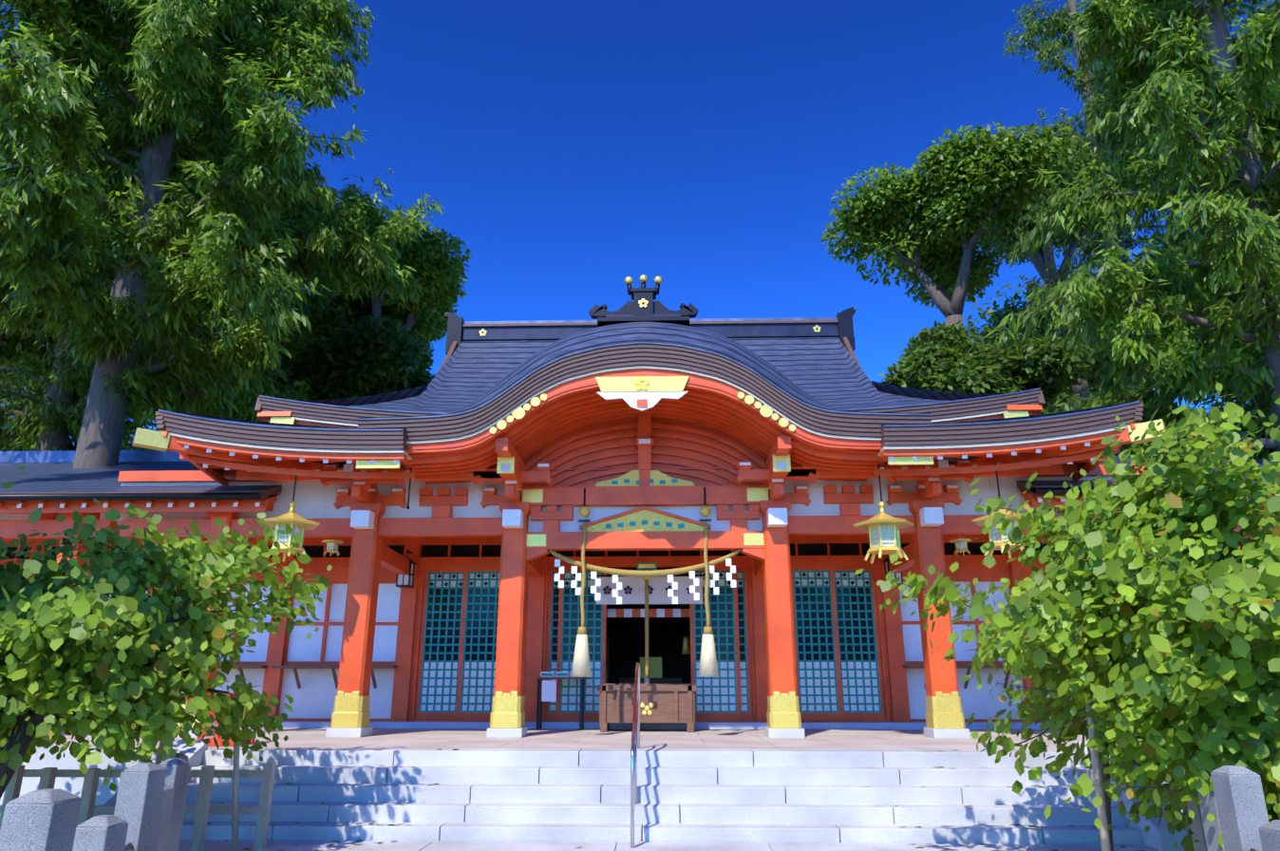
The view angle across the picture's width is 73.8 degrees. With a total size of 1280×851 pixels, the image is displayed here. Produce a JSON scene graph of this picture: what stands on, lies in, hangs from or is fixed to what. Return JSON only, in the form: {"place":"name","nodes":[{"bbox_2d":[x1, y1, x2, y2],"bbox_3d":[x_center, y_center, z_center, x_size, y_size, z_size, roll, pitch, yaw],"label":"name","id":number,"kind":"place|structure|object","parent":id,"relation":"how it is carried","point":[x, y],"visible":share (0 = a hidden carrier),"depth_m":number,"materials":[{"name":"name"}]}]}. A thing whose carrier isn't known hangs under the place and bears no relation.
{"place":"outdoors","nodes":[
{"label":"outdoors","id":0,"kind":"place"},
{"bbox_2d":[0,2,248,580],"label":"tree","id":1,"kind":"object","parent":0,"point":[81,392],"depth_m":22.19,"materials":[{"name":"green plant"}]},
{"bbox_2d":[0,75,316,445],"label":"tree","id":2,"kind":"object","parent":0,"point":[21,402],"depth_m":21.94,"materials":[{"name":"green plant"}]},
{"bbox_2d":[31,24,319,400],"bbox_3d":[-17.819,-8.565,37.158,11.583,41.172,11.839,0,-17,2],"label":"tree","id":3,"kind":"object","parent":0,"point":[244,327],"depth_m":36.13,"materials":[{"name":"green plant"}]},
{"bbox_2d":[0,0,444,468],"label":"tree","id":4,"kind":"object","parent":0,"point":[33,244],"depth_m":18.68,"materials":[{"name":"green plant"}]},
{"bbox_2d":[196,693,255,746],"bbox_3d":[-5.575,3.949,11.486,0.620,0.660,0.560,0,-17,2],"label":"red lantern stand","id":5,"kind":"object","parent":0,"point":[219,740],"visible":0.15,"depth_m":11.25,"materials":[{"name":"red wood"}]},
{"bbox_2d":[183,181,347,346],"bbox_3d":[-14.490,0.575,28.124,8.330,18.450,8.169,0,-17,2],"label":"tree","id":6,"kind":"object","parent":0,"point":[324,284],"depth_m":29.94,"materials":[{"name":"green plant"}]},
{"bbox_2d":[303,190,471,345],"bbox_3d":[-10.861,1.225,32.961,8.150,20.012,8.708,0,-17,2],"label":"tree","id":7,"kind":"object","parent":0,"point":[427,254],"depth_m":34.05,"materials":[{"name":"green plant"}]},
{"bbox_2d":[0,0,1279,444],"label":"sky","id":8,"kind":"structure","parent":0,"point":[575,149],"materials":[{"name":"blue"}]},
{"bbox_2d":[819,120,1091,332],"bbox_3d":[11.817,-0.162,31.540,8.889,21.860,9.302,0,-17,2],"label":"tree","id":9,"kind":"object","parent":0,"point":[966,177],"depth_m":32.41,"materials":[{"name":"green plant"}]},
{"bbox_2d":[976,119,1127,403],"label":"tree","id":10,"kind":"object","parent":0,"point":[996,237],"depth_m":43.17,"materials":[{"name":"green plant"}]},
{"bbox_2d":[965,0,1220,399],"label":"tree","id":11,"kind":"object","parent":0,"point":[1054,26],"depth_m":34.95,"materials":[{"name":"green plant"}]},
{"label":"ground","id":12,"kind":"structure","parent":0,"visible":0},
{"bbox_2d":[0,209,84,446],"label":"tree","id":13,"kind":"object","parent":12,"relation":"on","point":[11,345],"depth_m":30.54,"materials":[{"name":"green plant"}]},
{"bbox_2d":[0,752,189,850],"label":"stone fence","id":14,"kind":"object","parent":12,"relation":"on","point":[149,807],"visible":0.98,"depth_m":4.28,"materials":[{"name":"stone"}]},
{"bbox_2d":[0,762,276,850],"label":"fence","id":15,"kind":"object","parent":12,"relation":"on","point":[202,808],"visible":0.54,"depth_m":8.49,"materials":[{"name":"grey wood"}]},
{"bbox_2d":[197,305,446,391],"bbox_3d":[-13.550,3.566,37.215,11.338,18.004,12.572,0,-17,2],"label":"tree","id":16,"kind":"object","parent":12,"relation":"on","point":[327,330],"visible":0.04,"depth_m":34.49,"materials":[{"name":"green plant"}]},
{"bbox_2d":[263,313,436,400],"bbox_3d":[-8.670,3.163,26.942,6.686,12.826,5.364,0,-17,2],"label":"tree","id":17,"kind":"object","parent":12,"relation":"on","point":[367,358],"depth_m":26.49,"materials":[{"name":"green plant"}]},
{"bbox_2d":[154,655,1110,850],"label":"tree stakes","id":18,"kind":"object","parent":12,"relation":"on","point":[1101,808],"visible":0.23,"depth_m":6.98,"materials":[{"name":"brown wood"}]},
{"bbox_2d":[0,728,1276,813],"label":"platform floor","id":19,"kind":"structure","parent":12,"relation":"on","point":[596,738],"depth_m":12.19,"materials":[{"name":"stone"}]},
{"bbox_2d":[56,512,100,734],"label":"wing column","id":20,"kind":"structure","parent":19,"relation":"on","point":[68,521],"depth_m":14.27,"materials":[{"name":"wood"}]},
{"bbox_2d":[0,450,282,513],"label":"wing roof","id":21,"kind":"structure","parent":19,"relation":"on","point":[50,481],"depth_m":14.13,"materials":[{"name":"grey tile"}]},
{"bbox_2d":[177,511,238,736],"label":"wing column","id":22,"kind":"structure","parent":19,"relation":"on","point":[226,517],"depth_m":14.19,"materials":[{"name":"wood"}]},
{"bbox_2d":[325,509,382,736],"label":"porch column","id":23,"kind":"structure","parent":19,"relation":"on","point":[350,715],"depth_m":13.64,"materials":[{"name":"wood"}]},
{"bbox_2d":[486,508,527,737],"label":"porch column","id":24,"kind":"structure","parent":19,"relation":"on","point":[507,718],"depth_m":13.55,"materials":[{"name":"wood"}]},
{"bbox_2d":[536,671,585,730],"bbox_3d":[-1.433,4.981,15.465,0.850,0.990,0.456,0,-17,2],"label":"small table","id":25,"kind":"object","parent":19,"relation":"on","point":[547,690],"visible":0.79,"depth_m":15.35,"materials":[{"name":"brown wood"}]},
{"bbox_2d":[60,720,1072,729],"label":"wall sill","id":26,"kind":"structure","parent":19,"relation":"on","point":[682,725],"depth_m":15.52,"materials":[{"name":"stone"}]},
{"bbox_2d":[0,506,1274,722],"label":"facade wall","id":27,"kind":"structure","parent":26,"relation":"on","point":[858,654],"depth_m":16.26,"materials":[{"name":"red wood"}]},
{"bbox_2d":[0,502,273,538],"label":"wing beam","id":28,"kind":"structure","parent":27,"relation":"attached to","point":[10,529],"depth_m":14.37,"materials":[{"name":"red wood"}]},
{"bbox_2d":[395,549,416,587],"bbox_3d":[-4.482,2.754,16.394,0.340,0.698,0.440,0,-17,2],"label":"wall lantern","id":29,"kind":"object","parent":27,"relation":"attached to","point":[404,580],"depth_m":16.20,"materials":[{"name":"white glass"}]},
{"bbox_2d":[114,412,1166,577],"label":"roof beams","id":30,"kind":"structure","parent":27,"relation":"attached to","point":[644,479],"depth_m":14.21,"materials":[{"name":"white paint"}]},
{"bbox_2d":[154,409,414,485],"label":"roof","id":31,"kind":"structure","parent":30,"relation":"on","point":[283,441],"depth_m":12.78,"materials":[{"name":"grey tile"}]},
{"bbox_2d":[254,306,1045,466],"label":"roof","id":32,"kind":"structure","parent":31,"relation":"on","point":[815,358],"depth_m":18.37,"materials":[{"name":"grey tile"}]},
{"bbox_2d":[117,427,501,482],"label":"eave rafters","id":33,"kind":"object","parent":30,"relation":"on","point":[253,468],"visible":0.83,"depth_m":13.44,"materials":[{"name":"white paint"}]},
{"bbox_2d":[263,468,319,561],"bbox_3d":[-5.371,1.351,13.155,0.920,1.418,0.797,0,-17,2],"label":"hanging lantern","id":34,"kind":"object","parent":33,"relation":"hanging from","point":[295,522],"visible":0.79,"depth_m":12.93,"materials":[{"name":"gold metal"}]},
{"bbox_2d":[406,467,412,508],"bbox_3d":[-3.572,0.973,13.216,0.060,0.660,0.052,0,-17,2],"label":"lantern rod","id":35,"kind":"object","parent":33,"relation":"attached to","point":[407,506],"visible":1,"depth_m":13.20,"materials":[{"name":"black metal"}]},
{"bbox_2d":[321,537,343,555],"bbox_3d":[-5.211,1.855,14.513,0.386,0.696,0.335,0,-17,2],"label":"lantern","id":36,"kind":"object","parent":30,"relation":"attached to","point":[332,544],"visible":0.9,"depth_m":14.40,"materials":[{"name":"gold metal"}]},
{"bbox_2d":[571,488,591,676],"bbox_3d":[-0.922,2.495,13.828,0.320,3.020,0.320,0,-17,2],"label":"bell rope","id":37,"kind":"object","parent":30,"relation":"attached to","point":[581,665],"visible":1,"depth_m":13.52,"materials":[{"name":"white fabric"}]},
{"bbox_2d":[356,274,933,484],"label":"curved porch roof","id":38,"kind":"structure","parent":30,"relation":"on","point":[644,351],"depth_m":13.09,"materials":[{"name":"grey tile"}]},
{"bbox_2d":[546,548,742,603],"bbox_3d":[0.080,2.420,13.925,3.709,0.978,0.108,0,-17,2],"label":"sacred rope","id":39,"kind":"object","parent":30,"relation":"attached to","point":[671,573],"visible":0.88,"depth_m":13.89,"materials":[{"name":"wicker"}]},
{"bbox_2d":[637,562,657,683],"bbox_3d":[0.122,3.649,15.120,0.360,2.420,0.171,0,-17,2],"label":"bell rope","id":40,"kind":"object","parent":30,"relation":"hanging from","point":[646,566],"visible":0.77,"depth_m":15.20,"materials":[{"name":"brown fabric"}]},
{"bbox_2d":[698,487,718,676],"bbox_3d":[1.077,2.479,13.774,0.320,3.020,0.320,0,-17,2],"label":"bell rope","id":41,"kind":"object","parent":30,"relation":"hanging from","point":[708,665],"visible":1,"depth_m":13.46,"materials":[{"name":"white fabric"}]},
{"bbox_2d":[949,534,972,555],"bbox_3d":[5.335,1.783,14.225,0.386,0.726,0.335,0,-17,2],"label":"lantern","id":42,"kind":"object","parent":30,"relation":"attached to","point":[961,541],"visible":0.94,"depth_m":14.11,"materials":[{"name":"gold metal"}]},
{"bbox_2d":[875,400,1143,480],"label":"roof","id":43,"kind":"structure","parent":30,"relation":"on","point":[970,440],"depth_m":12.48,"materials":[{"name":"grey tile"}]},
{"bbox_2d":[786,418,1166,478],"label":"eave rafters","id":44,"kind":"object","parent":43,"relation":"attached to","point":[1046,462],"visible":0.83,"depth_m":13.07,"materials":[{"name":"red wood"}]},
{"bbox_2d":[852,464,913,563],"bbox_3d":[3.665,1.306,12.903,0.920,1.478,0.797,0,-17,2],"label":"hanging lantern","id":45,"kind":"object","parent":44,"relation":"hanging from","point":[882,527],"visible":1,"depth_m":12.66,"materials":[{"name":"gold metal"}]},
{"bbox_2d":[971,463,1032,558],"bbox_3d":[5.444,1.262,12.864,0.920,1.418,0.797,0,-17,2],"label":"hanging lantern","id":46,"kind":"object","parent":44,"relation":"hanging from","point":[997,537],"visible":0.5,"depth_m":12.67,"materials":[{"name":"gold metal"}]},
{"bbox_2d":[596,574,704,617],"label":"door banner","id":47,"kind":"object","parent":27,"relation":"attached to","point":[631,591],"depth_m":16.42,"materials":[{"name":"fabric"}]},
{"bbox_2d":[882,556,903,585],"bbox_3d":[4.774,2.678,16.145,0.340,0.698,0.440,0,-17,2],"label":"wall lamp","id":48,"kind":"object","parent":27,"relation":"attached to","point":[887,569],"depth_m":15.95,"materials":[{"name":"black metal"}]},
{"bbox_2d":[1016,443,1279,508],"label":"wing roof","id":49,"kind":"structure","parent":27,"relation":"on","point":[1036,492],"depth_m":13.64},
{"bbox_2d":[1024,497,1275,532],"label":"wing beam","id":50,"kind":"structure","parent":27,"relation":"attached to","point":[1028,502],"depth_m":14.02,"materials":[{"name":"red wood"}]},
{"bbox_2d":[597,683,696,732],"bbox_3d":[0.129,4.943,14.989,1.720,0.787,0.800,0,-17,2],"label":"offering box","id":51,"kind":"object","parent":19,"relation":"on","point":[667,703],"visible":1,"depth_m":14.66,"materials":[{"name":"brown wood"}]},
{"bbox_2d":[605,567,691,683],"bbox_3d":[0.243,4.502,19.353,4.400,4.160,6.000,0,-17,2],"label":"hall interior","id":52,"kind":"object","parent":19,"relation":"on","point":[668,649],"visible":0.19,"depth_m":22.00,"materials":[{"name":"brown wood"}]},
{"bbox_2d":[762,508,805,737],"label":"porch column","id":53,"kind":"structure","parent":19,"relation":"on","point":[783,716],"depth_m":13.44,"materials":[{"name":"wood"}]},
{"bbox_2d":[911,507,970,737],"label":"porch column","id":54,"kind":"structure","parent":19,"relation":"on","point":[945,716],"depth_m":13.33,"materials":[{"name":"wood"}]},
{"bbox_2d":[1231,523,1253,548],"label":"wing column","id":55,"kind":"structure","parent":19,"relation":"on","point":[1237,528],"depth_m":13.71,"materials":[{"name":"wood"}]},
{"bbox_2d":[93,739,1186,850],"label":"step cheeks","id":56,"kind":"object","parent":12,"relation":"on","point":[1161,837],"visible":0.21,"depth_m":9.00,"materials":[{"name":"grey stone"}]},
{"bbox_2d":[180,747,1142,844],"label":"stone steps","id":57,"kind":"structure","parent":12,"relation":"on","point":[725,795],"depth_m":9.62,"materials":[{"name":"stone"}]},
{"bbox_2d":[178,839,1161,850],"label":"ground pavement","id":58,"kind":"structure","parent":12,"relation":"on","point":[346,845],"depth_m":8.69,"materials":[{"name":"stone"}]},
{"bbox_2d":[0,465,332,798],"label":"bush","id":59,"kind":"object","parent":58,"relation":"on","point":[132,642],"depth_m":7.51,"materials":[{"name":"green plant"}]},
{"bbox_2d":[630,661,639,847],"bbox_3d":[-0.048,3.704,9.882,0.040,1.881,2.122,0,-17,2],"label":"stair handrail","id":60,"kind":"object","parent":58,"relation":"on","point":[635,739],"visible":1,"depth_m":9.52,"materials":[{"name":"silver metal"}]},
{"bbox_2d":[207,748,1145,850],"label":"fallen leaves","id":61,"kind":"object","parent":12,"relation":"on","point":[380,842],"visible":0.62,"depth_m":9.17,"materials":[{"name":"green plant"}]},
{"bbox_2d":[878,320,1100,412],"bbox_3d":[10.951,2.911,26.407,6.196,12.997,6.204,0,-17,2],"label":"tree","id":62,"kind":"object","parent":12,"relation":"on","point":[955,361],"depth_m":26.13,"materials":[{"name":"green plant"}]},
{"bbox_2d":[849,382,1279,850],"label":"bush","id":63,"kind":"object","parent":12,"relation":"on","point":[1219,687],"depth_m":6.33,"materials":[{"name":"green plant"}]},
{"bbox_2d":[962,273,1184,414],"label":"tree","id":64,"kind":"object","parent":12,"relation":"on","point":[996,318],"depth_m":43.94,"materials":[{"name":"green plant"}]},
{"bbox_2d":[982,0,1279,467],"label":"tree","id":65,"kind":"object","parent":12,"relation":"on","point":[1163,109],"depth_m":17.96,"materials":[{"name":"green plant"}]},
{"bbox_2d":[1055,0,1279,421],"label":"tree","id":66,"kind":"object","parent":12,"relation":"on","point":[1123,180],"depth_m":24.11,"materials":[{"name":"green plant"}]},
{"bbox_2d":[1120,217,1246,401],"bbox_3d":[23.906,0.338,28.132,12.886,18.925,11.835,0,-17,2],"label":"tree","id":67,"kind":"object","parent":12,"relation":"on","point":[1183,235],"depth_m":30.42,"materials":[{"name":"green plant"}]},
{"bbox_2d":[1182,765,1279,850],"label":"stone fence","id":68,"kind":"object","parent":12,"relation":"on","point":[1233,802],"visible":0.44,"depth_m":4.91,"materials":[{"name":"stone"}]}
]}

